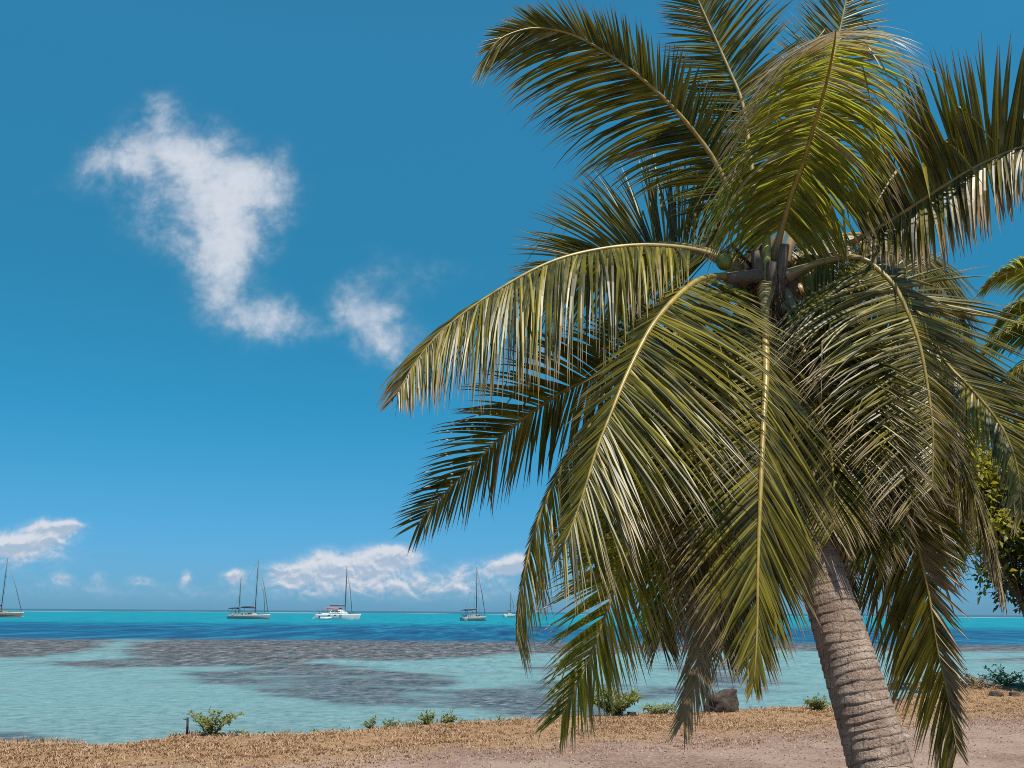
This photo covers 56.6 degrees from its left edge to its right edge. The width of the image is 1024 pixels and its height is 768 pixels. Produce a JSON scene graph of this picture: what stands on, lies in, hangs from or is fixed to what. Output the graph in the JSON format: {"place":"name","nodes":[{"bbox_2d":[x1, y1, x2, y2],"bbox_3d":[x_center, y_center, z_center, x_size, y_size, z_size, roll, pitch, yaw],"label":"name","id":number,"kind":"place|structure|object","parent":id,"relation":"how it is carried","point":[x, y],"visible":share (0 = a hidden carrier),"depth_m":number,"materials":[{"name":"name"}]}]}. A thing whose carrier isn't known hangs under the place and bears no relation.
{"place":"outdoors","nodes":[
{"label":"outdoors","id":0,"kind":"place"},
{"bbox_2d":[0,609,1023,744],"bbox_3d":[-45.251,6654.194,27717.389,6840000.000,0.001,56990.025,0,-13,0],"label":"water","id":1,"kind":"structure","parent":0,"point":[102,676],"depth_m":35.31,"materials":[{"name":"teal liquid"}]},
{"bbox_2d":[0,558,23,616],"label":"sloop","id":2,"kind":"object","parent":1,"relation":"on","point":[5,613],"visible":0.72,"depth_m":239.18,"materials":[{"name":"white fabric"}]},
{"bbox_2d":[227,559,269,618],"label":"ketch","id":3,"kind":"object","parent":1,"relation":"on","point":[249,615],"visible":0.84,"depth_m":240.19,"materials":[{"name":"white fabric"}]},
{"bbox_2d":[314,569,360,618],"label":"catamaran","id":4,"kind":"object","parent":1,"relation":"on","point":[338,614],"visible":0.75,"depth_m":241.44,"materials":[{"name":"white fabric"}]},
{"bbox_2d":[460,570,485,620],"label":"sloop","id":5,"kind":"object","parent":1,"relation":"on","point":[471,617],"visible":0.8,"depth_m":228.73,"materials":[{"name":"white fabric"}]},
{"bbox_2d":[503,593,514,616],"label":"sloop","id":6,"kind":"object","parent":1,"relation":"on","point":[510,614],"visible":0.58,"depth_m":388.76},
{"bbox_2d":[0,683,1023,767],"bbox_3d":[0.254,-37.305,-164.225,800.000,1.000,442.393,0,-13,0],"label":"ground","id":7,"kind":"structure","parent":0,"point":[1013,760],"depth_m":11.71,"materials":[{"name":"beige sand"}]},
{"bbox_2d":[183,717,188,734],"bbox_3d":[-4.206,4.466,12.224,0.082,0.336,0.031,0,-13,0],"label":"stake","id":8,"kind":"object","parent":7,"relation":"on","point":[187,724],"visible":0.81,"depth_m":12.23,"materials":[{"name":"grey wood"}]},
{"bbox_2d":[187,707,243,735],"bbox_3d":[-3.869,4.405,12.369,0.681,0.390,0.606,0,-13,0],"label":"shrub","id":9,"kind":"object","parent":7,"relation":"on","point":[208,724],"visible":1,"depth_m":12.30,"materials":[{"name":"green plant"}]},
{"bbox_2d":[361,715,377,728],"bbox_3d":[-1.997,4.773,13.356,0.263,0.242,0.217,0,-13,0],"label":"shrub","id":10,"kind":"object","parent":7,"relation":"on","point":[370,723],"visible":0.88,"depth_m":13.34,"materials":[{"name":"green plant"}]},
{"bbox_2d":[382,716,398,726],"bbox_3d":[-1.723,4.811,13.482,0.263,0.183,0.183,3,-14,-11],"label":"shrub","id":11,"kind":"object","parent":7,"relation":"on","point":[390,722],"visible":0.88,"depth_m":13.47,"materials":[{"name":"green plant"}]},
{"bbox_2d":[404,720,413,726],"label":"weed","id":12,"kind":"object","parent":7,"relation":"on","point":[408,723],"visible":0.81,"depth_m":13.48,"materials":[{"name":"green plant"}]},
{"bbox_2d":[414,709,435,725],"bbox_3d":[-1.249,4.843,13.746,0.325,0.272,0.302,0,-13,0],"label":"shrub","id":13,"kind":"object","parent":7,"relation":"on","point":[427,719],"visible":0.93,"depth_m":13.72,"materials":[{"name":"green plant"}]},
{"bbox_2d":[440,707,457,724],"bbox_3d":[-0.929,4.869,13.880,0.289,0.293,0.268,0,-13,0],"label":"shrub","id":14,"kind":"object","parent":7,"relation":"on","point":[445,720],"visible":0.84,"depth_m":13.84,"materials":[{"name":"green plant"}]},
{"bbox_2d":[587,686,642,715],"bbox_3d":[1.584,5.010,14.966,0.963,0.500,0.761,-6,-15,23],"label":"shrub","id":15,"kind":"object","parent":7,"relation":"on","point":[628,700],"visible":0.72,"depth_m":14.86,"materials":[{"name":"green plant"}]},
{"bbox_2d":[639,702,676,713],"bbox_3d":[2.370,5.255,15.377,0.633,0.248,0.548,0,-13,0],"label":"shrub","id":16,"kind":"object","parent":7,"relation":"on","point":[662,709],"visible":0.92,"depth_m":15.36,"materials":[{"name":"green plant"}]},
{"bbox_2d":[373,0,1023,767],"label":"coconut palm","id":17,"kind":"object","parent":7,"relation":"on","point":[765,440],"visible":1,"depth_m":5.96,"materials":[{"name":"green plant"}]},
{"bbox_2d":[704,688,738,712],"bbox_3d":[3.474,5.276,15.781,0.628,0.431,0.437,0,-13,0],"label":"boulder","id":18,"kind":"object","parent":7,"relation":"on","point":[727,701],"visible":0.65,"depth_m":15.63,"materials":[{"name":"grey stone"}]},
{"bbox_2d":[802,693,830,709],"bbox_3d":[5.172,5.363,16.025,0.555,0.313,0.441,0,-13,0],"label":"shrub","id":19,"kind":"object","parent":7,"relation":"on","point":[818,704],"visible":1,"depth_m":15.97,"materials":[{"name":"green plant"}]},
{"bbox_2d":[902,668,1003,696],"bbox_3d":[9.792,6.696,21.244,2.069,0.653,1.220,0,-13,0],"label":"brush pile","id":20,"kind":"object","parent":7,"relation":"on","point":[974,682],"visible":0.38,"depth_m":21.05,"materials":[{"name":"brown plant"}]},
{"bbox_2d":[914,413,1023,616],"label":"bushy tree","id":21,"kind":"object","parent":7,"relation":"on","point":[992,493],"visible":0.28,"depth_m":21.83,"materials":[{"name":"green plant"}]},
{"bbox_2d":[966,256,1023,505],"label":"coconut palm","id":22,"kind":"object","parent":7,"relation":"on","point":[1008,274],"visible":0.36,"depth_m":26.82,"materials":[{"name":"green plant"}]},
{"bbox_2d":[967,486,1023,613],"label":"broadleaf tree","id":23,"kind":"object","parent":7,"relation":"on","point":[1013,600],"visible":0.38,"depth_m":21.87,"materials":[{"name":"green plant"}]},
{"bbox_2d":[988,691,1003,696],"bbox_3d":[10.050,6.460,19.747,0.310,0.160,0.232,0,-13,0],"label":"stone","id":24,"kind":"object","parent":7,"relation":"on","point":[996,693],"visible":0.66,"depth_m":19.68,"materials":[{"name":"grey stone"}]},
{"bbox_2d":[977,664,1023,685],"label":"shrub","id":25,"kind":"object","parent":7,"relation":"on","point":[1007,680],"visible":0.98,"depth_m":21.88,"materials":[{"name":"green plant"}]},
{"bbox_2d":[1009,692,1021,695],"bbox_3d":[10.605,6.553,20.013,0.255,0.134,0.174,0,-13,0],"label":"stone","id":26,"kind":"object","parent":7,"relation":"on","point":[1014,694],"visible":0.55,"depth_m":19.96,"materials":[{"name":"grey stone"}]},
{"bbox_2d":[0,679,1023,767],"bbox_3d":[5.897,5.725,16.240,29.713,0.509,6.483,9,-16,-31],"label":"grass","id":27,"kind":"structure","parent":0,"point":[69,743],"depth_m":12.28,"materials":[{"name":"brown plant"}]},
{"bbox_2d":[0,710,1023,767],"bbox_3d":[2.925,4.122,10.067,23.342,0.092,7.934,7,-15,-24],"label":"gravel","id":28,"kind":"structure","parent":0,"point":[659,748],"depth_m":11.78,"materials":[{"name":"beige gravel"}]},
{"bbox_2d":[0,0,1023,615],"label":"sky","id":29,"kind":"structure","parent":0,"point":[226,225],"materials":[{"name":"blue"}]}
]}

